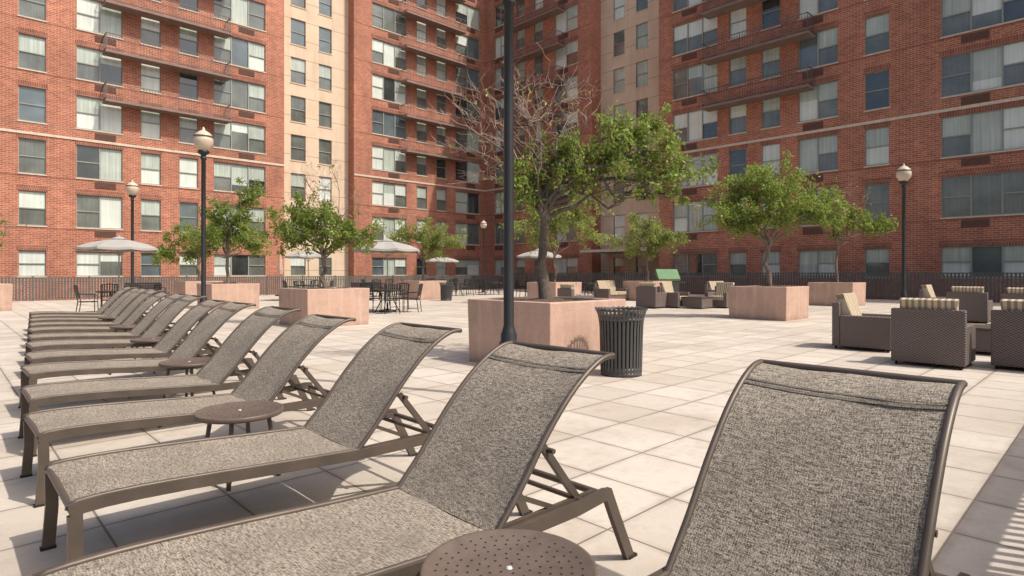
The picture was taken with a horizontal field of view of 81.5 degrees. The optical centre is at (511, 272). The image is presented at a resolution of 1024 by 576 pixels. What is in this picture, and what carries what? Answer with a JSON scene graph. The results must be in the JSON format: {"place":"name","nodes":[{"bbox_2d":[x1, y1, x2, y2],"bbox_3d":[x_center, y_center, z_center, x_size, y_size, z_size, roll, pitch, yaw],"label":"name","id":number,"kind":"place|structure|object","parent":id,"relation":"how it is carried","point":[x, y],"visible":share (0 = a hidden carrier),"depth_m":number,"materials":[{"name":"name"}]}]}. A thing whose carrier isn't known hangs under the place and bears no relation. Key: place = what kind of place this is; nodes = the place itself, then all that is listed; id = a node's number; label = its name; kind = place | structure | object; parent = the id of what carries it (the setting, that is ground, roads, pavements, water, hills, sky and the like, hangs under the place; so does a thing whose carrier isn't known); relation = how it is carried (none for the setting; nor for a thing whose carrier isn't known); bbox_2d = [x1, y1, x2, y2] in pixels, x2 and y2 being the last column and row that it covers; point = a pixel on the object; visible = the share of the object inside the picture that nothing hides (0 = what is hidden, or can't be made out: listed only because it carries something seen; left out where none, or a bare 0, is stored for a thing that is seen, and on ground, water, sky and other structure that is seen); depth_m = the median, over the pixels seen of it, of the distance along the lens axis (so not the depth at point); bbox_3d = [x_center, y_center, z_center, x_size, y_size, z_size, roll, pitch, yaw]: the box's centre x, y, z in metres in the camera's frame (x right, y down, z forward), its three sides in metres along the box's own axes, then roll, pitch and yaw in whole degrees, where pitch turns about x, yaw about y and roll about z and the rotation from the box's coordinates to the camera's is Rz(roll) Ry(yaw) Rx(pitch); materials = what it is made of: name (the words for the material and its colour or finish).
{"place":"outdoors","nodes":[
{"label":"outdoors","id":0,"kind":"place"},
{"bbox_2d":[0,289,1023,575],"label":"terrace","id":1,"kind":"structure","parent":0,"point":[638,445],"depth_m":4.72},
{"bbox_2d":[0,283,12,310],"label":"stone planter","id":2,"kind":"object","parent":1,"relation":"on","point":[6,292],"visible":1,"depth_m":20.31,"materials":[{"name":"stone"}]},
{"bbox_2d":[0,214,29,258],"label":"locust tree","id":3,"kind":"object","parent":2,"relation":"in","point":[1,222],"visible":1,"depth_m":20.70,"materials":[{"name":"green plant"}]},
{"bbox_2d":[29,287,135,318],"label":"chaise lounge","id":4,"kind":"object","parent":1,"relation":"on","point":[107,303],"visible":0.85,"depth_m":14.20,"materials":[{"name":"grey fabric"}]},
{"bbox_2d":[29,288,141,317],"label":"chaise lounge","id":5,"kind":"object","parent":1,"relation":"on","point":[115,304],"visible":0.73,"depth_m":13.15,"materials":[{"name":"grey fabric"}]},
{"bbox_2d":[73,284,98,311],"bbox_3d":[-12.868,0.822,17.936,0.498,0.960,0.570,0,0,45],"label":"patio chair","id":6,"kind":"object","parent":1,"relation":"on","point":[77,294],"visible":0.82,"depth_m":17.86,"materials":[{"name":"black metal"}]},
{"bbox_2d":[28,289,152,322],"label":"chaise lounge","id":7,"kind":"object","parent":1,"relation":"on","point":[123,304],"visible":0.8,"depth_m":12.13,"materials":[{"name":"fabric"}]},
{"bbox_2d":[28,290,162,333],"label":"chaise lounge","id":8,"kind":"object","parent":1,"relation":"on","point":[128,310],"visible":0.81,"depth_m":11.22,"materials":[{"name":"fabric"}]},
{"bbox_2d":[27,292,174,337],"bbox_3d":[-6.899,0.833,10.159,2.132,0.956,0.708,0,0,-44],"label":"chaise lounge","id":9,"kind":"object","parent":1,"relation":"on","point":[139,311],"visible":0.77,"depth_m":10.16,"materials":[{"name":"fabric"}]},
{"bbox_2d":[97,316,117,321],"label":"side table","id":10,"kind":"object","parent":1,"relation":"on","point":[109,318],"visible":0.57,"depth_m":11.62,"materials":[{"name":"brown metal"}]},
{"bbox_2d":[27,293,189,363],"bbox_3d":[-6.040,0.827,9.096,2.132,0.968,0.708,0,0,-43],"label":"chaise lounge","id":11,"kind":"object","parent":1,"relation":"on","point":[149,318],"visible":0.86,"depth_m":9.13,"materials":[{"name":"grey fabric"}]},
{"bbox_2d":[100,283,117,306],"bbox_3d":[-12.959,0.822,19.172,0.498,0.960,0.570,0,0,-38],"label":"patio chair","id":12,"kind":"object","parent":1,"relation":"on","point":[102,299],"visible":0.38,"depth_m":19.27,"materials":[{"name":"black metal"}]},
{"bbox_2d":[96,290,128,307],"bbox_3d":[-12.300,0.933,18.600,1.200,0.751,1.200,0,0,40],"label":"patio table","id":13,"kind":"object","parent":1,"relation":"on","point":[113,291],"visible":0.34,"depth_m":18.05,"materials":[{"name":"black metal"}]},
{"bbox_2d":[25,295,209,354],"bbox_3d":[-5.301,0.822,8.172,2.132,0.978,0.708,0,0,-45],"label":"chaise lounge","id":14,"kind":"object","parent":1,"relation":"on","point":[165,318],"visible":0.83,"depth_m":8.16,"materials":[{"name":"fabric"}]},
{"bbox_2d":[76,235,158,297],"bbox_3d":[-12.300,0.050,18.600,2.080,2.500,2.080,0,0,-27],"label":"patio umbrella","id":15,"kind":"object","parent":1,"relation":"on","point":[118,244],"visible":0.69,"depth_m":18.18,"materials":[{"name":"white fabric"}]},
{"bbox_2d":[109,324,144,347],"bbox_3d":[-6.301,1.085,9.764,0.524,0.435,0.524,0,0,26],"label":"side table","id":16,"kind":"object","parent":1,"relation":"on","point":[123,327],"visible":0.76,"depth_m":9.61,"materials":[{"name":"brown metal"}]},
{"bbox_2d":[24,299,230,384],"bbox_3d":[-4.476,0.833,7.146,2.132,0.956,0.708,0,0,-44],"label":"chaise lounge","id":17,"kind":"object","parent":1,"relation":"on","point":[177,332],"visible":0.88,"depth_m":7.16,"materials":[{"name":"grey fabric"}]},
{"bbox_2d":[116,284,141,299],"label":"patio chair","id":18,"kind":"object","parent":1,"relation":"on","point":[133,286],"visible":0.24,"depth_m":17.90,"materials":[{"name":"black metal"}]},
{"bbox_2d":[125,180,138,288],"bbox_3d":[-14.663,-1.150,22.957,0.452,4.900,0.452,0,0,-44],"label":"street lamp","id":19,"kind":"object","parent":1,"relation":"on","point":[132,189],"visible":0.69,"depth_m":22.91,"materials":[{"name":"black metal"}]},
{"bbox_2d":[18,302,255,407],"bbox_3d":[-3.756,0.827,6.228,2.132,0.968,0.708,0,0,-45],"label":"chaise lounge","id":20,"kind":"object","parent":1,"relation":"on","point":[206,328],"visible":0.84,"depth_m":6.23,"materials":[{"name":"grey fabric"}]},
{"bbox_2d":[125,282,165,300],"bbox_3d":[-16.349,0.858,26.534,0.599,0.886,1.500,0,0,35],"label":"park bench","id":21,"kind":"object","parent":1,"relation":"on","point":[145,286],"visible":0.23,"depth_m":26.76,"materials":[{"name":"black metal"}]},
{"bbox_2d":[130,336,171,373],"bbox_3d":[-4.742,1.085,7.862,0.524,0.435,0.524,0,0,11],"label":"side table","id":22,"kind":"object","parent":1,"relation":"on","point":[148,340],"visible":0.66,"depth_m":7.70,"materials":[{"name":"brown metal"}]},
{"bbox_2d":[144,283,161,306],"bbox_3d":[-11.738,0.822,19.269,0.498,0.960,0.570,0,0,36],"label":"patio chair","id":23,"kind":"object","parent":1,"relation":"on","point":[156,285],"visible":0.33,"depth_m":19.46,"materials":[{"name":"black metal"}]},
{"bbox_2d":[18,306,315,456],"bbox_3d":[-2.878,0.822,5.160,2.132,0.978,0.708,0,0,-43],"label":"chaise lounge","id":24,"kind":"object","parent":1,"relation":"on","point":[222,363],"visible":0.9,"depth_m":5.12,"materials":[{"name":"grey fabric"}]},
{"bbox_2d":[158,357,215,397],"bbox_3d":[-3.179,1.085,5.855,0.524,0.435,0.524,0,0,10],"label":"side table","id":25,"kind":"object","parent":1,"relation":"on","point":[187,363],"visible":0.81,"depth_m":5.74,"materials":[{"name":"brown metal"}]},
{"bbox_2d":[20,314,372,507],"bbox_3d":[-2.130,0.833,4.284,2.132,0.956,0.708,0,0,-45],"label":"chaise lounge","id":26,"kind":"object","parent":1,"relation":"on","point":[279,361],"visible":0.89,"depth_m":4.25,"materials":[{"name":"grey fabric"}]},
{"bbox_2d":[175,281,222,300],"bbox_3d":[-15.060,0.825,28.587,1.649,0.951,1.649,0,0,-44],"label":"stone planter","id":27,"kind":"object","parent":1,"relation":"on","point":[186,287],"visible":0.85,"depth_m":27.72,"materials":[{"name":"stone"}]},
{"bbox_2d":[150,218,237,280],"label":"locust tree","id":28,"kind":"object","parent":27,"relation":"in","point":[164,252],"visible":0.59,"depth_m":28.47,"materials":[{"name":"green plant"}]},
{"bbox_2d":[193,127,213,324],"bbox_3d":[-7.595,-1.150,14.630,0.452,4.900,0.452,0,0,-44],"label":"street lamp","id":29,"kind":"object","parent":1,"relation":"on","point":[203,140],"visible":0.8,"depth_m":14.58,"materials":[{"name":"black metal"}]},
{"bbox_2d":[197,283,259,309],"bbox_3d":[-10.371,0.825,21.716,1.649,0.951,1.649,0,0,-44],"label":"stone planter","id":30,"kind":"object","parent":1,"relation":"on","point":[242,292],"visible":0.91,"depth_m":21.19,"materials":[{"name":"stone"}]},
{"bbox_2d":[185,177,274,282],"bbox_3d":[-10.257,-1.549,21.820,3.157,4.043,1.775,0,0,9],"label":"locust tree","id":31,"kind":"object","parent":30,"relation":"in","point":[240,235],"visible":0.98,"depth_m":21.67,"materials":[{"name":"green plant"}]},
{"bbox_2d":[193,401,283,490],"bbox_3d":[-1.730,1.085,3.778,0.524,0.435,0.524,0,0,36],"label":"side table","id":32,"kind":"object","parent":1,"relation":"on","point":[231,414],"visible":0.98,"depth_m":3.73,"materials":[{"name":"brown metal"}]},
{"bbox_2d":[39,322,461,561],"bbox_3d":[-1.209,0.827,3.281,2.132,0.968,0.708,0,0,-44],"label":"chaise lounge","id":33,"kind":"object","parent":1,"relation":"on","point":[353,410],"visible":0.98,"depth_m":3.15,"materials":[{"name":"fabric"}]},
{"bbox_2d":[0,275,502,300],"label":"metal fence","id":34,"kind":"object","parent":1,"relation":"on","point":[258,279],"visible":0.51,"depth_m":31.61,"materials":[{"name":"black metal"}]},
{"bbox_2d":[275,254,282,295],"bbox_3d":[-13.100,0.090,33.600,0.560,2.420,0.560,0,0,-44],"label":"closed umbrella","id":35,"kind":"object","parent":1,"relation":"on","point":[280,268],"visible":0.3,"depth_m":33.52,"materials":[{"name":"beige fabric"}]},
{"bbox_2d":[282,280,293,287],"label":"patio chair","id":36,"kind":"object","parent":1,"relation":"on","point":[284,285],"visible":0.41,"depth_m":27.99,"materials":[{"name":"black metal"}]},
{"bbox_2d":[294,281,304,287],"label":"patio chair","id":37,"kind":"object","parent":1,"relation":"on","point":[299,285],"visible":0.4,"depth_m":26.90,"materials":[{"name":"black metal"}]},
{"bbox_2d":[284,249,331,286],"bbox_3d":[-9.600,0.050,28.000,2.080,2.500,2.080,0,0,-22],"label":"patio umbrella","id":38,"kind":"object","parent":1,"relation":"on","point":[302,255],"visible":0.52,"depth_m":27.35,"materials":[{"name":"white fabric"}]},
{"bbox_2d":[309,280,320,286],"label":"patio chair","id":39,"kind":"object","parent":1,"relation":"on","point":[315,284],"visible":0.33,"depth_m":29.11,"materials":[{"name":"black metal"}]},
{"bbox_2d":[278,287,369,325],"bbox_3d":[-4.759,0.825,15.041,1.649,0.951,1.649,0,0,-44],"label":"stone planter","id":40,"kind":"object","parent":1,"relation":"on","point":[351,302],"visible":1,"depth_m":14.51,"materials":[{"name":"stone"}]},
{"bbox_2d":[254,153,389,287],"bbox_3d":[-4.896,-1.278,15.147,3.559,3.507,1.542,0,0,0],"label":"locust tree","id":41,"kind":"object","parent":40,"relation":"in","point":[345,231],"visible":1,"depth_m":14.99,"materials":[{"name":"green plant"}]},
{"bbox_2d":[32,341,636,575],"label":"chaise lounge","id":42,"kind":"object","parent":1,"relation":"on","point":[471,467],"visible":0.94,"depth_m":2.36,"materials":[{"name":"grey fabric"}]},
{"bbox_2d":[352,284,373,312],"bbox_3d":[-4.852,0.822,19.280,0.570,0.960,0.498,0,0,-35],"label":"patio chair","id":43,"kind":"object","parent":1,"relation":"on","point":[356,285],"visible":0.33,"depth_m":19.20,"materials":[{"name":"black metal"}]},
{"bbox_2d":[351,282,384,297],"bbox_3d":[-6.742,0.858,27.843,1.500,0.886,0.599,0,0,-44],"label":"park bench","id":44,"kind":"object","parent":1,"relation":"on","point":[376,285],"visible":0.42,"depth_m":28.15,"materials":[{"name":"black metal"}]},
{"bbox_2d":[360,283,380,309],"bbox_3d":[-4.856,0.822,20.313,0.498,0.960,0.570,0,0,-44],"label":"patio chair","id":45,"kind":"object","parent":1,"relation":"on","point":[370,292],"visible":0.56,"depth_m":20.51,"materials":[{"name":"black metal"}]},
{"bbox_2d":[353,237,419,312],"bbox_3d":[-4.150,0.050,19.800,2.080,2.500,2.080,0,0,40],"label":"patio umbrella","id":46,"kind":"object","parent":1,"relation":"on","point":[387,246],"visible":0.92,"depth_m":19.39,"materials":[{"name":"white fabric"}]},
{"bbox_2d":[370,289,405,312],"bbox_3d":[-4.150,0.933,19.800,1.200,0.751,1.200,0,0,17],"label":"patio table","id":47,"kind":"object","parent":1,"relation":"on","point":[380,290],"visible":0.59,"depth_m":19.63,"materials":[{"name":"black metal"}]},
{"bbox_2d":[381,284,400,313],"bbox_3d":[-3.865,0.822,18.974,0.498,0.960,0.570,0,0,-25],"label":"patio chair","id":48,"kind":"object","parent":1,"relation":"on","point":[396,296],"visible":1,"depth_m":18.82,"materials":[{"name":"black metal"}]},
{"bbox_2d":[390,283,409,310],"bbox_3d":[-3.892,0.822,20.635,0.498,0.960,0.570,0,0,14],"label":"patio chair","id":49,"kind":"object","parent":1,"relation":"on","point":[402,294],"visible":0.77,"depth_m":20.79,"materials":[{"name":"black metal"}]},
{"bbox_2d":[403,283,422,312],"bbox_3d":[-3.276,0.822,19.806,0.570,0.960,0.498,0,0,4],"label":"patio chair","id":50,"kind":"object","parent":1,"relation":"on","point":[419,290],"visible":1,"depth_m":19.76,"materials":[{"name":"black metal"}]},
{"bbox_2d":[400,280,445,299],"bbox_3d":[-4.433,0.825,29.674,1.649,0.951,1.649,0,0,-44],"label":"stone planter","id":51,"kind":"object","parent":1,"relation":"on","point":[430,289],"visible":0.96,"depth_m":29.00,"materials":[{"name":"stone"}]},
{"bbox_2d":[386,211,468,280],"bbox_3d":[-4.300,-1.436,29.737,4.272,3.804,2.112,0,0,0],"label":"locust tree","id":52,"kind":"object","parent":51,"relation":"in","point":[431,242],"visible":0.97,"depth_m":29.50,"materials":[{"name":"green plant"}]},
{"bbox_2d":[425,257,458,264],"bbox_3d":[-4.600,0.050,39.000,2.080,2.500,2.080,0,0,24],"label":"patio umbrella","id":53,"kind":"object","parent":1,"relation":"on","point":[442,260],"visible":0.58,"depth_m":38.33,"materials":[{"name":"white fabric"}]},
{"bbox_2d":[439,282,452,300],"bbox_3d":[-3.100,0.873,28.000,0.684,0.855,0.683,0,0,-44],"label":"trash can","id":54,"kind":"object","parent":1,"relation":"on","point":[446,292],"visible":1,"depth_m":27.77,"materials":[{"name":"metal"}]},
{"bbox_2d":[452,283,465,295],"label":"patio table","id":55,"kind":"object","parent":1,"relation":"on","point":[456,288],"visible":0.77,"depth_m":33.78,"materials":[{"name":"black metal"}]},
{"bbox_2d":[461,279,473,295],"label":"patio chair","id":56,"kind":"object","parent":1,"relation":"on","point":[468,288],"visible":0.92,"depth_m":33.38,"materials":[{"name":"black metal"}]},
{"bbox_2d":[474,279,485,293],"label":"patio chair","id":57,"kind":"object","parent":1,"relation":"on","point":[477,284],"visible":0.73,"depth_m":36.38,"materials":[{"name":"black metal"}]},
{"bbox_2d":[480,220,486,291],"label":"street lamp","id":58,"kind":"object","parent":1,"relation":"on","point":[483,224],"visible":0.75,"depth_m":40.07,"materials":[{"name":"black metal"}]},
{"bbox_2d":[478,279,490,294],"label":"patio chair","id":59,"kind":"object","parent":1,"relation":"on","point":[481,284],"visible":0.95,"depth_m":35.17,"materials":[{"name":"black metal"}]},
{"bbox_2d":[482,282,501,294],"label":"patio table","id":60,"kind":"object","parent":1,"relation":"on","point":[491,285],"visible":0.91,"depth_m":35.76,"materials":[{"name":"black metal"}]},
{"bbox_2d":[499,0,516,343],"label":"street lamp","id":61,"kind":"object","parent":1,"relation":"on","point":[508,333],"visible":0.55,"depth_m":6.15,"materials":[{"name":"black metal"}]},
{"bbox_2d":[420,529,598,575],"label":"side table","id":62,"kind":"object","parent":1,"relation":"on","point":[509,552],"visible":1,"depth_m":1.83,"materials":[{"name":"brown metal"}]},
{"bbox_2d":[515,280,526,296],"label":"patio chair","id":63,"kind":"object","parent":1,"relation":"on","point":[516,284],"visible":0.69,"depth_m":28.30,"materials":[{"name":"black metal"}]},
{"bbox_2d":[517,249,560,259],"bbox_3d":[1.260,0.050,28.000,2.080,2.500,2.080,0,0,-44],"label":"patio umbrella","id":64,"kind":"object","parent":1,"relation":"on","point":[532,255],"visible":0.46,"depth_m":27.42,"materials":[{"name":"white fabric"}]},
{"bbox_2d":[468,296,625,365],"bbox_3d":[0.506,0.825,8.725,1.649,0.951,1.649,0,0,-44],"label":"stone planter","id":65,"kind":"object","parent":1,"relation":"on","point":[571,322],"visible":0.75,"depth_m":8.07,"materials":[{"name":"stone"}]},
{"bbox_2d":[430,48,720,298],"bbox_3d":[0.777,-1.371,8.903,4.023,3.693,2.538,0,0,-24],"label":"locust tree","id":66,"kind":"object","parent":65,"relation":"in","point":[543,197],"visible":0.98,"depth_m":8.63,"materials":[{"name":"green plant"}]},
{"bbox_2d":[527,281,581,296],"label":"stone planter","id":67,"kind":"object","parent":1,"relation":"on","point":[532,288],"visible":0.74,"depth_m":24.80,"materials":[{"name":"stone"}]},
{"bbox_2d":[498,191,610,281],"bbox_3d":[1.735,-1.743,25.087,4.662,4.421,2.274,0,0,1],"label":"locust tree","id":68,"kind":"object","parent":67,"relation":"in","point":[582,225],"visible":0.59,"depth_m":24.99,"materials":[{"name":"green plant"}]},
{"bbox_2d":[557,284,593,297],"bbox_3d":[2.075,0.826,19.337,0.890,0.947,0.860,0,0,-27],"label":"wicker armchair","id":69,"kind":"object","parent":1,"relation":"on","point":[565,290],"visible":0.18,"depth_m":19.03,"materials":[{"name":"brown wicker"}]},
{"bbox_2d":[581,283,595,294],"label":"patio table","id":70,"kind":"object","parent":1,"relation":"on","point":[587,287],"visible":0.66,"depth_m":33.43,"materials":[{"name":"black metal"}]},
{"bbox_2d":[593,280,627,300],"bbox_3d":[4.618,0.826,27.752,1.500,0.947,0.890,0,0,-44],"label":"outdoor sofa","id":71,"kind":"object","parent":1,"relation":"on","point":[605,289],"visible":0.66,"depth_m":27.55,"materials":[{"name":"beige fabric"}]},
{"bbox_2d":[594,306,647,377],"bbox_3d":[1.400,0.873,7.620,0.684,0.855,0.683,0,0,-44],"label":"trash can","id":72,"kind":"object","parent":1,"relation":"on","point":[621,334],"visible":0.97,"depth_m":7.39,"materials":[{"name":"metal"}]},
{"bbox_2d":[623,280,671,300],"bbox_3d":[6.433,0.825,28.212,1.649,0.951,1.649,0,0,-44],"label":"stone planter","id":73,"kind":"object","parent":1,"relation":"on","point":[631,286],"visible":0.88,"depth_m":27.85,"materials":[{"name":"stone"}]},
{"bbox_2d":[606,212,690,280],"bbox_3d":[6.409,-1.230,28.297,4.114,3.398,2.110,0,0,-5],"label":"locust tree","id":74,"kind":"object","parent":73,"relation":"in","point":[657,238],"visible":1,"depth_m":28.02,"materials":[{"name":"green plant"}]},
{"bbox_2d":[636,282,666,308],"bbox_3d":[5.228,0.826,22.147,0.890,0.947,0.860,0,0,-44],"label":"wicker armchair","id":75,"kind":"object","parent":1,"relation":"on","point":[647,295],"visible":1,"depth_m":21.81,"materials":[{"name":"brown wicker"}]},
{"bbox_2d":[655,269,684,291],"bbox_3d":[8.000,0.550,30.500,1.600,1.500,0.700,0,0,-1],"label":"barbecue grill","id":76,"kind":"object","parent":1,"relation":"on","point":[667,274],"visible":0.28,"depth_m":30.31,"materials":[{"name":"metal"}]},
{"bbox_2d":[657,282,689,307],"bbox_3d":[6.080,0.826,22.352,0.860,0.947,0.890,0,0,-44],"label":"wicker armchair","id":77,"kind":"object","parent":1,"relation":"on","point":[674,299],"visible":0.73,"depth_m":22.05,"materials":[{"name":"brown wicker"}]},
{"bbox_2d":[682,296,712,307],"bbox_3d":[6.817,1.060,21.875,0.860,0.380,0.860,0,0,-44],"label":"wicker coffee table","id":78,"kind":"object","parent":1,"relation":"on","point":[698,301],"visible":1,"depth_m":21.60,"materials":[{"name":"brown wicker"}]},
{"bbox_2d":[705,281,723,291],"bbox_3d":[9.108,0.826,25.693,1.500,0.947,0.890,0,0,-44],"label":"wicker sofa","id":79,"kind":"object","parent":1,"relation":"on","point":[710,286],"visible":0.12,"depth_m":25.46,"materials":[{"name":"beige fabric"}]},
{"bbox_2d":[705,282,734,307],"bbox_3d":[7.854,0.826,22.320,0.890,0.947,0.860,0,0,-44],"label":"wicker armchair","id":80,"kind":"object","parent":1,"relation":"on","point":[719,296],"visible":0.59,"depth_m":22.28,"materials":[{"name":"brown wicker"}]},
{"bbox_2d":[503,272,1023,301],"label":"metal fence","id":81,"kind":"object","parent":1,"relation":"on","point":[575,275],"visible":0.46,"depth_m":30.29,"materials":[{"name":"black metal"}]},
{"bbox_2d":[728,285,808,320],"bbox_3d":[7.399,0.825,17.134,1.649,0.951,1.649,0,0,-44],"label":"stone planter","id":82,"kind":"object","parent":1,"relation":"on","point":[774,303],"visible":1,"depth_m":16.55,"materials":[{"name":"stone"}]},
{"bbox_2d":[695,149,849,285],"bbox_3d":[7.651,-1.532,17.200,4.564,4.023,2.116,0,0,-6],"label":"locust tree","id":83,"kind":"object","parent":82,"relation":"in","point":[737,218],"visible":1,"depth_m":16.96,"materials":[{"name":"green plant"}]},
{"bbox_2d":[648,359,970,575],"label":"chaise lounge","id":84,"kind":"object","parent":1,"relation":"on","point":[812,470],"visible":1,"depth_m":1.86,"materials":[{"name":"grey fabric"}]},
{"bbox_2d":[808,282,865,305],"bbox_3d":[13.077,0.825,23.923,1.649,0.951,1.649,0,0,-44],"label":"stone planter","id":85,"kind":"object","parent":1,"relation":"on","point":[822,293],"visible":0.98,"depth_m":23.47,"materials":[{"name":"stone"}]},
{"bbox_2d":[796,171,901,281],"bbox_3d":[13.479,-1.882,23.937,4.163,4.694,1.708,0,0,1],"label":"locust tree","id":86,"kind":"object","parent":85,"relation":"in","point":[853,218],"visible":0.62,"depth_m":23.80,"materials":[{"name":"green plant"}]},
{"bbox_2d":[832,293,890,352],"bbox_3d":[6.125,0.826,10.232,0.890,0.947,0.860,0,0,44],"label":"wicker armchair","id":87,"kind":"object","parent":1,"relation":"on","point":[853,325],"visible":0.79,"depth_m":10.01,"materials":[{"name":"brown wicker"}]},
{"bbox_2d":[896,164,911,297],"bbox_3d":[12.858,-1.150,19.507,0.452,4.900,0.452,0,0,-44],"label":"street lamp","id":88,"kind":"object","parent":1,"relation":"on","point":[903,174],"visible":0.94,"depth_m":19.46,"materials":[{"name":"black metal"}]},
{"bbox_2d":[919,285,945,298],"bbox_3d":[12.716,0.826,17.639,0.860,0.947,0.890,0,0,-44],"label":"wicker armchair","id":89,"kind":"object","parent":1,"relation":"on","point":[926,291],"visible":0.19,"depth_m":17.64,"materials":[{"name":"beige fabric"}]},
{"bbox_2d":[891,298,975,369],"bbox_3d":[6.030,0.826,8.504,0.860,0.947,0.890,0,0,45],"label":"wicker armchair","id":90,"kind":"object","parent":1,"relation":"on","point":[934,331],"visible":1,"depth_m":8.18,"materials":[{"name":"brown wicker"}]},
{"bbox_2d":[946,286,992,323],"bbox_3d":[12.117,0.826,15.733,0.890,0.947,0.860,0,0,-44],"label":"wicker armchair","id":91,"kind":"object","parent":1,"relation":"on","point":[975,303],"visible":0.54,"depth_m":15.34,"materials":[{"name":"brown wicker"}]},
{"bbox_2d":[976,324,990,351],"bbox_3d":[7.806,1.060,9.623,0.860,0.380,0.860,0,0,-44],"label":"wicker coffee table","id":92,"kind":"object","parent":1,"relation":"on","point":[983,337],"visible":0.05,"depth_m":9.41,"materials":[{"name":"brown wicker"}]},
{"bbox_2d":[991,299,1023,368],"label":"wicker armchair","id":93,"kind":"object","parent":1,"relation":"on","point":[1007,334],"visible":1,"depth_m":7.92,"materials":[{"name":"brown wicker"}]},
{"bbox_2d":[1001,287,1023,298],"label":"wicker armchair","id":94,"kind":"object","parent":1,"relation":"on","point":[1015,293],"visible":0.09,"depth_m":14.30,"materials":[{"name":"beige fabric"}]},
{"label":"ground","id":95,"kind":"structure","parent":0,"visible":0},
{"bbox_2d":[0,0,484,300],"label":"walls","id":96,"kind":"structure","parent":95,"relation":"on","point":[59,237],"depth_m":42.96,"materials":[{"name":"brick"}]},
{"bbox_2d":[18,0,478,275],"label":"windows","id":97,"kind":"structure","parent":96,"relation":"attached to","point":[103,212],"depth_m":42.01,"materials":[{"name":"grey glass"}]},
{"bbox_2d":[102,0,465,162],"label":"balconies","id":98,"kind":"structure","parent":96,"relation":"attached to","point":[194,26],"depth_m":40.39,"materials":[{"name":"metal"}]},
{"bbox_2d":[485,0,1023,302],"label":"walls","id":99,"kind":"structure","parent":95,"relation":"on","point":[916,111],"depth_m":34.77,"materials":[{"name":"brick"}]},
{"bbox_2d":[513,0,814,160],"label":"balconies","id":100,"kind":"structure","parent":99,"relation":"attached to","point":[733,7],"depth_m":36.92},
{"bbox_2d":[495,0,1023,276],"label":"windows","id":101,"kind":"structure","parent":99,"relation":"attached to","point":[1000,193],"depth_m":33.76,"materials":[{"name":"grey glass"}]}
]}

